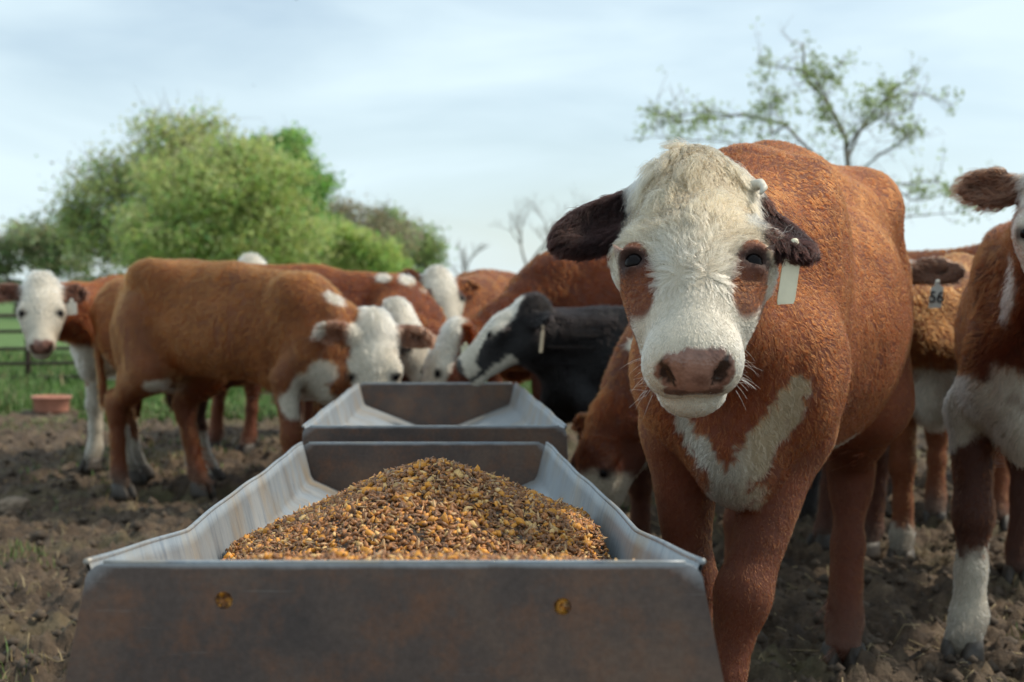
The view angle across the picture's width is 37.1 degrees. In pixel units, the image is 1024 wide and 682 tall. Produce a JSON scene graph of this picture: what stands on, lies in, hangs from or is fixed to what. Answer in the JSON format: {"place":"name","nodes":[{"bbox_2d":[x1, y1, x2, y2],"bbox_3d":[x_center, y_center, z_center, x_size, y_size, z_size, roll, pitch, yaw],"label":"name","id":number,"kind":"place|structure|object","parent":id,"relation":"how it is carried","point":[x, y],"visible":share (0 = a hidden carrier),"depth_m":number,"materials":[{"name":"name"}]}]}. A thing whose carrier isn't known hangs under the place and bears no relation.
{"place":"outdoors","nodes":[
{"label":"outdoors","id":0,"kind":"place"},
{"bbox_2d":[0,301,1023,681],"bbox_3d":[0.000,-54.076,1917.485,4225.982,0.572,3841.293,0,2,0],"label":"ground","id":1,"kind":"structure","parent":0,"point":[878,589],"depth_m":5.73,"materials":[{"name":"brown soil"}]},
{"bbox_2d":[0,496,29,512],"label":"stone","id":2,"kind":"object","parent":1,"relation":"on","point":[15,503],"visible":0.84,"depth_m":7.36,"materials":[{"name":"grey stone"}]},
{"bbox_2d":[0,314,82,379],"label":"pipe fence","id":3,"kind":"object","parent":1,"relation":"on","point":[27,363],"visible":0.06,"depth_m":17.50,"materials":[{"name":"grey metal"}]},
{"bbox_2d":[30,395,71,413],"bbox_3d":[-3.902,0.534,12.921,0.343,0.140,0.343,0,2,0],"label":"mineral tub","id":4,"kind":"object","parent":1,"relation":"on","point":[45,404],"visible":0.99,"depth_m":12.80,"materials":[{"name":"plastic"}]},
{"bbox_2d":[0,209,101,312],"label":"tree","id":5,"kind":"object","parent":1,"relation":"on","point":[25,241],"visible":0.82,"depth_m":93.94,"materials":[{"name":"green plant"}]},
{"bbox_2d":[0,272,125,304],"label":"distant woods","id":6,"kind":"object","parent":1,"relation":"on","point":[19,281],"visible":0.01,"depth_m":211.94,"materials":[{"name":"green plant"}]},
{"bbox_2d":[0,269,262,472],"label":"cow","id":7,"kind":"object","parent":1,"relation":"on","point":[51,309],"visible":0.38,"depth_m":8.48},
{"bbox_2d":[35,86,244,280],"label":"tree","id":8,"kind":"object","parent":1,"relation":"on","point":[81,214],"visible":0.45,"depth_m":76.85,"materials":[{"name":"green plant"}]},
{"bbox_2d":[88,276,317,485],"bbox_3d":[-1.408,0.199,8.518,1.823,1.150,0.636,0,2,-15],"label":"cow","id":9,"kind":"object","parent":1,"relation":"on","point":[141,471],"visible":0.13,"depth_m":8.31},
{"bbox_2d":[83,113,350,272],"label":"tree","id":10,"kind":"object","parent":1,"relation":"on","point":[234,204],"visible":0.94,"depth_m":68.04,"materials":[{"name":"green plant"}]},
{"bbox_2d":[0,345,531,423],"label":"grass","id":11,"kind":"structure","parent":1,"relation":"on","point":[16,391],"depth_m":15.17,"materials":[{"name":"green plant"}]},
{"bbox_2d":[103,257,436,501],"bbox_3d":[-1.299,0.210,7.556,1.836,1.245,0.571,1,2,33],"label":"cow","id":12,"kind":"object","parent":1,"relation":"on","point":[197,331],"visible":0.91,"depth_m":7.35},
{"bbox_2d":[237,252,313,430],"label":"cow","id":13,"kind":"object","parent":1,"relation":"on","point":[306,409],"visible":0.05,"depth_m":10.12},
{"bbox_2d":[242,121,346,263],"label":"tree","id":14,"kind":"object","parent":1,"relation":"on","point":[290,135],"visible":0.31,"depth_m":86.97,"materials":[{"name":"green plant"}]},
{"bbox_2d":[164,262,447,487],"bbox_3d":[-1.120,0.188,8.114,1.586,1.197,0.906,0,2,-2],"label":"cow","id":15,"kind":"object","parent":1,"relation":"on","point":[405,299],"visible":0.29,"depth_m":8.18},
{"bbox_2d":[302,213,422,273],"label":"tree","id":16,"kind":"object","parent":1,"relation":"on","point":[355,251],"visible":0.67,"depth_m":82.85,"materials":[{"name":"green plant"}]},
{"bbox_2d":[326,189,431,263],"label":"tree","id":17,"kind":"object","parent":1,"relation":"on","point":[383,227],"visible":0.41,"depth_m":99.13,"materials":[{"name":"green plant"}]},
{"bbox_2d":[65,442,723,681],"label":"feed trough","id":18,"kind":"object","parent":1,"relation":"on","point":[150,610],"visible":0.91,"depth_m":1.63,"materials":[{"name":"metal"}]},
{"bbox_2d":[216,456,634,614],"bbox_3d":[-0.110,0.097,2.489,0.820,0.779,1.729,0,2,0],"label":"feed heap","id":19,"kind":"object","parent":18,"relation":"in","point":[434,508],"visible":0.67,"depth_m":2.23,"materials":[{"name":"brown food"}]},
{"bbox_2d":[364,197,461,273],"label":"tree","id":20,"kind":"object","parent":1,"relation":"on","point":[431,255],"visible":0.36,"depth_m":104.26,"materials":[{"name":"green plant"}]},
{"bbox_2d":[302,383,567,460],"bbox_3d":[-0.283,0.516,5.595,0.821,0.647,2.793,0,2,-2],"label":"feed trough","id":21,"kind":"object","parent":1,"relation":"on","point":[433,412],"visible":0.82,"depth_m":6.20,"materials":[{"name":"metal"}]},
{"bbox_2d":[396,263,518,384],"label":"cow","id":22,"kind":"object","parent":1,"relation":"on","point":[470,293],"visible":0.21,"depth_m":9.08},
{"bbox_2d":[449,237,488,274],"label":"tree","id":23,"kind":"object","parent":1,"relation":"on","point":[464,263],"visible":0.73,"depth_m":117.64,"materials":[{"name":"grey plant"}]},
{"bbox_2d":[0,422,1023,681],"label":"mud clods","id":24,"kind":"object","parent":1,"relation":"on","point":[954,674],"visible":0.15,"depth_m":5.34,"materials":[{"name":"brown soil"}]},
{"bbox_2d":[0,446,1023,681],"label":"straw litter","id":25,"kind":"object","parent":1,"relation":"on","point":[812,580],"visible":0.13,"depth_m":4.98,"materials":[{"name":"beige plant"}]},
{"bbox_2d":[420,251,623,401],"bbox_3d":[0.564,0.139,7.707,2.108,1.322,0.724,0,2,-3],"label":"cow","id":26,"kind":"object","parent":1,"relation":"on","point":[562,283],"visible":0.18,"depth_m":7.60},
{"bbox_2d":[490,184,589,264],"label":"tree","id":27,"kind":"object","parent":1,"relation":"on","point":[537,252],"visible":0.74,"depth_m":110.29,"materials":[{"name":"grey plant"}]},
{"bbox_2d":[455,291,821,521],"bbox_3d":[0.610,0.308,6.697,1.711,1.033,0.520,0,2,0],"label":"cow","id":28,"kind":"object","parent":1,"relation":"on","point":[564,356],"visible":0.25,"depth_m":6.60},
{"bbox_2d":[570,323,889,560],"bbox_3d":[0.861,0.328,5.687,1.531,1.051,0.482,-1,2,-35],"label":"cow","id":29,"kind":"object","parent":1,"relation":"on","point":[608,459],"visible":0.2,"depth_m":5.30},
{"bbox_2d":[545,137,915,681],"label":"cow","id":30,"kind":"object","parent":1,"relation":"on","point":[765,287],"visible":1,"depth_m":2.81},
{"bbox_2d":[625,15,1008,224],"bbox_3d":[4.809,-2.683,24.223,6.081,4.974,2.418,0,2,7],"label":"tree","id":31,"kind":"object","parent":1,"relation":"on","point":[806,74],"visible":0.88,"depth_m":24.09,"materials":[{"name":"green plant"}]},
{"bbox_2d":[886,243,979,500],"bbox_3d":[2.042,0.165,7.292,2.344,1.293,0.576,0,2,8],"label":"cow","id":32,"kind":"object","parent":1,"relation":"on","point":[925,253],"visible":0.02,"depth_m":7.21},
{"bbox_2d":[886,251,1009,562],"bbox_3d":[1.621,0.243,5.892,0.574,1.215,2.163,1,2,28],"label":"cow","id":33,"kind":"object","parent":1,"relation":"on","point":[939,283],"visible":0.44,"depth_m":5.46},
{"bbox_2d":[940,164,1023,664],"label":"cow","id":34,"kind":"object","parent":1,"relation":"on","point":[982,409],"visible":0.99,"depth_m":4.11},
{"bbox_2d":[0,0,1023,281],"label":"sky","id":35,"kind":"structure","parent":0,"point":[459,111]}
]}

